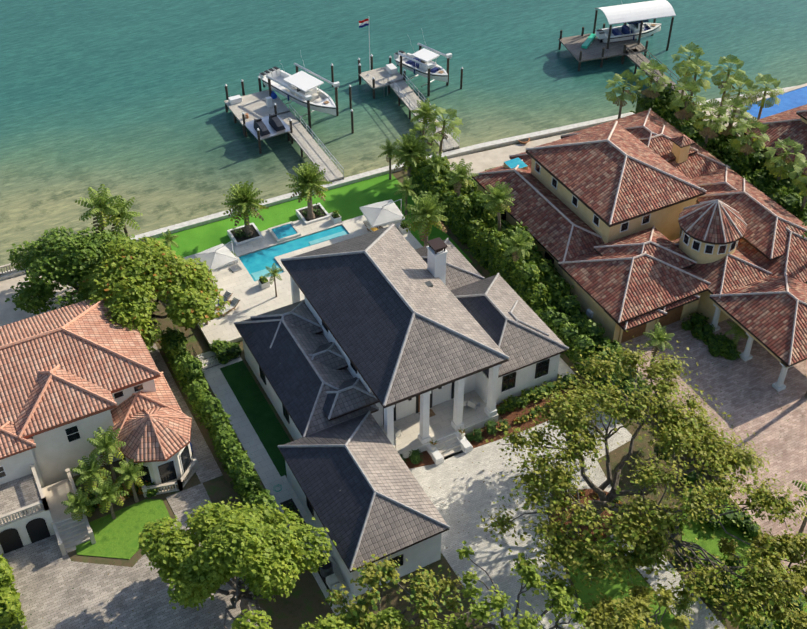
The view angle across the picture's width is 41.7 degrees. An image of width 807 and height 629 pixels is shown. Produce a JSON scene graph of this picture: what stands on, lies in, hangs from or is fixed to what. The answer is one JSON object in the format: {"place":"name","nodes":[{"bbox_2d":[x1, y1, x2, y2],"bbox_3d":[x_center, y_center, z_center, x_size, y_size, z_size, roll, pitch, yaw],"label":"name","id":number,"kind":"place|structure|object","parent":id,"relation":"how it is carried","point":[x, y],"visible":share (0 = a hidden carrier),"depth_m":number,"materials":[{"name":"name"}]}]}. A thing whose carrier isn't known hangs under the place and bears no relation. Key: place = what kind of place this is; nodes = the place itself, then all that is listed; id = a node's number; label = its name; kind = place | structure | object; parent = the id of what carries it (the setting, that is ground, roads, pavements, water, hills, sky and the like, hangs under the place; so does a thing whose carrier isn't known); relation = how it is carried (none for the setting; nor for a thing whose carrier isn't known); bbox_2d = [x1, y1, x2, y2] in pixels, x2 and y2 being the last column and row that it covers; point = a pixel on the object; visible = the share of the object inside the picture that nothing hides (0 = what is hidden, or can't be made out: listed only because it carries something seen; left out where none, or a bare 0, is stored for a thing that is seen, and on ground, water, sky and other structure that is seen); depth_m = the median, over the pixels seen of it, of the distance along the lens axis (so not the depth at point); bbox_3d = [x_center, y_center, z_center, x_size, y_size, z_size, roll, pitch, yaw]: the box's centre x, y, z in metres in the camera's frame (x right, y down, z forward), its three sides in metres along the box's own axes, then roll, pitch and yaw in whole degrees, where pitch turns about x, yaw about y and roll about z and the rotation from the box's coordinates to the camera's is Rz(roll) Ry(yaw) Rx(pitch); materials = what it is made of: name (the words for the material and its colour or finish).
{"place":"outdoors","nodes":[
{"label":"outdoors","id":0,"kind":"place"},
{"bbox_2d":[0,553,27,628],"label":"hedge","id":1,"kind":"object","parent":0,"point":[10,609],"depth_m":72.56,"materials":[{"name":"green plant"}]},
{"bbox_2d":[0,0,806,271],"bbox_3d":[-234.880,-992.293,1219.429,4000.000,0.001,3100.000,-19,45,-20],"label":"water","id":2,"kind":"structure","parent":0,"point":[125,99],"depth_m":132.72,"materials":[{"name":"teal liquid"}]},
{"bbox_2d":[224,64,353,181],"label":"pier","id":3,"kind":"structure","parent":2,"relation":"in","point":[254,106],"depth_m":123.03,"materials":[{"name":"grey wood"}]},
{"bbox_2d":[242,103,292,153],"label":"jet ski lift","id":4,"kind":"object","parent":3,"relation":"attached to","point":[266,127],"visible":0.88,"depth_m":120.13,"materials":[{"name":"white paint"}]},
{"bbox_2d":[245,43,591,118],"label":"dock gear","id":5,"kind":"object","parent":3,"relation":"on","point":[273,95],"visible":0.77,"depth_m":125.97,"materials":[{"name":"white fabric"}]},
{"bbox_2d":[266,63,339,129],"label":"lift","id":6,"kind":"object","parent":2,"relation":"in","point":[336,85],"visible":0.6,"depth_m":124.13,"materials":[{"name":"white metal"}]},
{"bbox_2d":[259,52,335,115],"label":"boat","id":7,"kind":"object","parent":6,"relation":"on","point":[303,83],"visible":0.98,"depth_m":124.33,"materials":[{"name":"white plastic"}]},
{"bbox_2d":[358,54,462,151],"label":"pier","id":8,"kind":"structure","parent":2,"relation":"in","point":[389,75],"depth_m":128.44,"materials":[{"name":"grey wood"}]},
{"bbox_2d":[359,17,369,62],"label":"flag pole","id":9,"kind":"object","parent":8,"relation":"on","point":[363,23],"visible":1,"depth_m":127.16,"materials":[{"name":"white metal"}]},
{"bbox_2d":[398,43,451,95],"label":"lift","id":10,"kind":"object","parent":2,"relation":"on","point":[448,56],"visible":0.69,"depth_m":129.19,"materials":[{"name":"white metal"}]},
{"bbox_2d":[394,28,447,81],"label":"boat","id":11,"kind":"object","parent":10,"relation":"on","point":[426,56],"visible":0.9,"depth_m":129.30,"materials":[{"name":"white plastic"}]},
{"bbox_2d":[558,23,688,101],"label":"pier","id":12,"kind":"structure","parent":2,"relation":"in","point":[580,48],"depth_m":135.14,"materials":[{"name":"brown wood"}]},
{"bbox_2d":[593,0,675,59],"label":"boat canopy","id":13,"kind":"object","parent":2,"relation":"in","point":[639,11],"visible":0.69,"depth_m":134.80,"materials":[{"name":"white fabric"}]},
{"bbox_2d":[595,12,660,42],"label":"boat","id":14,"kind":"object","parent":13,"relation":"on","point":[630,30],"visible":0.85,"depth_m":136.79,"materials":[{"name":"white plastic"}]},
{"bbox_2d":[68,130,803,628],"bbox_3d":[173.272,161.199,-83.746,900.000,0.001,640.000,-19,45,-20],"label":"ground","id":15,"kind":"structure","parent":0,"point":[300,604],"depth_m":82.04,"materials":[{"name":"green plant"}]},
{"bbox_2d":[5,223,145,314],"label":"dark tree","id":16,"kind":"object","parent":15,"relation":"on","point":[62,258],"visible":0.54,"depth_m":93.03,"materials":[{"name":"green plant"}]},
{"bbox_2d":[0,299,198,555],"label":"house","id":17,"kind":"structure","parent":15,"relation":"on","point":[74,377],"depth_m":81.32,"materials":[{"name":"orange tile"}]},
{"bbox_2d":[0,272,267,628],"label":"lot surfaces","id":18,"kind":"object","parent":15,"relation":"on","point":[41,567],"visible":0.62,"depth_m":76.74,"materials":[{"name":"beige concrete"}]},
{"bbox_2d":[77,229,229,352],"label":"tree","id":19,"kind":"object","parent":15,"relation":"on","point":[130,280],"visible":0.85,"depth_m":89.64,"materials":[{"name":"green plant"}]},
{"bbox_2d":[158,327,280,520],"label":"hedge","id":20,"kind":"object","parent":15,"relation":"on","point":[214,420],"visible":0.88,"depth_m":85.29,"materials":[{"name":"green plant"}]},
{"bbox_2d":[138,497,336,628],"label":"tree","id":21,"kind":"object","parent":15,"relation":"on","point":[248,546],"visible":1,"depth_m":70.19,"materials":[{"name":"green plant"}]},
{"bbox_2d":[183,203,422,348],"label":"pool deck","id":22,"kind":"structure","parent":15,"relation":"on","point":[257,252],"depth_m":104.07,"materials":[{"name":"stone"}]},
{"bbox_2d":[195,241,241,272],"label":"pool umbrella","id":23,"kind":"object","parent":22,"relation":"on","point":[218,256],"visible":0.94,"depth_m":99.88,"materials":[{"name":"white fabric"}]},
{"bbox_2d":[215,220,388,316],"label":"sun loungers","id":24,"kind":"object","parent":22,"relation":"on","point":[234,301],"visible":0.52,"depth_m":98.30,"materials":[{"name":"white wood"}]},
{"bbox_2d":[218,227,378,304],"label":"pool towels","id":25,"kind":"object","parent":24,"relation":"on","point":[374,229],"visible":0.38,"depth_m":106.56,"materials":[{"name":"fabric"}]},
{"bbox_2d":[360,199,404,228],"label":"pool umbrella","id":26,"kind":"object","parent":22,"relation":"on","point":[382,213],"visible":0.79,"depth_m":105.03,"materials":[{"name":"white fabric"}]},
{"bbox_2d":[299,607,410,628],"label":"tree","id":27,"kind":"object","parent":15,"relation":"on","point":[392,614],"visible":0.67,"depth_m":67.03,"materials":[{"name":"green plant"}]},
{"bbox_2d":[321,554,463,628],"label":"tree","id":28,"kind":"object","parent":15,"relation":"on","point":[423,586],"visible":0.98,"depth_m":68.94,"materials":[{"name":"green plant"}]},
{"bbox_2d":[0,86,795,280],"bbox_3d":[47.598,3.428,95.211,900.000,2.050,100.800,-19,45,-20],"label":"sea wall","id":29,"kind":"structure","parent":15,"relation":"on","point":[193,223],"depth_m":115.21,"materials":[{"name":"concrete"}]},
{"bbox_2d":[0,263,23,275],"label":"balustrade","id":30,"kind":"object","parent":29,"relation":"on","point":[7,272],"visible":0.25,"depth_m":101.77,"materials":[{"name":"white stone"}]},
{"bbox_2d":[234,224,568,596],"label":"house","id":31,"kind":"structure","parent":15,"relation":"on","point":[363,349],"depth_m":84.73,"materials":[{"name":"grey tile"}]},
{"bbox_2d":[394,399,479,447],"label":"porch furniture","id":32,"kind":"object","parent":31,"relation":"on","point":[470,403],"visible":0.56,"depth_m":87.51,"materials":[{"name":"white"}]},
{"bbox_2d":[429,427,465,449],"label":"potted plants","id":33,"kind":"object","parent":31,"relation":"on","point":[434,444],"visible":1,"depth_m":85.12,"materials":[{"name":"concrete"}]},
{"bbox_2d":[22,331,802,628],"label":"leaf litter","id":34,"kind":"object","parent":15,"relation":"on","point":[465,500],"visible":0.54,"depth_m":83.69,"materials":[{"name":"brown plant"}]},
{"bbox_2d":[61,42,806,617],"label":"palms","id":35,"kind":"object","parent":15,"relation":"on","point":[243,204],"visible":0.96,"depth_m":104.98,"materials":[{"name":"green plant"}]},
{"bbox_2d":[151,173,724,628],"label":"lot surfaces","id":36,"kind":"object","parent":15,"relation":"on","point":[463,487],"visible":0.27,"depth_m":83.56,"materials":[{"name":"stone"}]},
{"bbox_2d":[192,347,240,369],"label":"side fence","id":37,"kind":"object","parent":36,"relation":"on","point":[217,356],"visible":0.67,"depth_m":92.70,"materials":[{"name":"black"}]},
{"bbox_2d":[319,560,343,594],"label":"air conditioning units","id":38,"kind":"object","parent":36,"relation":"on","point":[326,572],"visible":0.62,"depth_m":75.96,"materials":[{"name":"grey metal"}]},
{"bbox_2d":[86,167,806,628],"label":"shrubs","id":39,"kind":"object","parent":15,"relation":"on","point":[704,329],"visible":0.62,"depth_m":86.80,"materials":[{"name":"green plant"}]},
{"bbox_2d":[409,155,573,310],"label":"hedge","id":40,"kind":"object","parent":15,"relation":"on","point":[532,280],"visible":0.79,"depth_m":102.20,"materials":[{"name":"green plant"}]},
{"bbox_2d":[413,541,591,628],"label":"tree","id":41,"kind":"object","parent":15,"relation":"on","point":[561,596],"visible":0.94,"depth_m":67.58,"materials":[{"name":"green plant"}]},
{"bbox_2d":[569,297,593,318],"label":"air conditioning units","id":42,"kind":"object","parent":15,"relation":"on","point":[589,313],"visible":0.1,"depth_m":96.22,"materials":[{"name":"grey metal"}]},
{"bbox_2d":[533,295,653,414],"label":"hedge","id":43,"kind":"object","parent":15,"relation":"on","point":[567,323],"visible":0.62,"depth_m":92.92,"materials":[{"name":"green plant"}]},
{"bbox_2d":[448,132,806,628],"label":"lot surfaces","id":44,"kind":"object","parent":15,"relation":"on","point":[741,408],"visible":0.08,"depth_m":89.66,"materials":[{"name":"beige stone"}]},
{"bbox_2d":[518,138,529,143],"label":"fire pit","id":45,"kind":"object","parent":44,"relation":"on","point":[524,140],"visible":0.62,"depth_m":119.79,"materials":[{"name":"stone"}]},
{"bbox_2d":[472,108,806,391],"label":"house","id":46,"kind":"structure","parent":15,"relation":"on","point":[638,224],"depth_m":98.27,"materials":[{"name":"red tile"}]},
{"bbox_2d":[474,331,806,628],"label":"oak","id":47,"kind":"object","parent":15,"relation":"on","point":[693,432],"visible":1,"depth_m":72.79,"materials":[{"name":"green plant"}]},
{"bbox_2d":[580,577,701,628],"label":"tree","id":48,"kind":"object","parent":15,"relation":"on","point":[635,608],"visible":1,"depth_m":67.37,"materials":[{"name":"green plant"}]},
{"bbox_2d":[653,416,682,461],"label":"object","id":49,"kind":"object","parent":15,"relation":"on","point":[657,451],"visible":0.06,"depth_m":83.22,"materials":[{"name":"green plant"}]},
{"bbox_2d":[650,395,725,476],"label":"drive hedge","id":50,"kind":"object","parent":15,"relation":"on","point":[689,449],"visible":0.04,"depth_m":88.04,"materials":[{"name":"green plant"}]},
{"bbox_2d":[629,82,806,222],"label":"hedge","id":51,"kind":"object","parent":15,"relation":"on","point":[755,172],"visible":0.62,"depth_m":111.59,"materials":[{"name":"green plant"}]},
{"bbox_2d":[700,83,806,186],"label":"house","id":52,"kind":"structure","parent":15,"relation":"on","point":[786,118],"depth_m":113.93,"materials":[{"name":"red tile"}]},
{"bbox_2d":[704,532,806,628],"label":"tree","id":53,"kind":"object","parent":15,"relation":"on","point":[798,551],"visible":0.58,"depth_m":70.76,"materials":[{"name":"green plant"}]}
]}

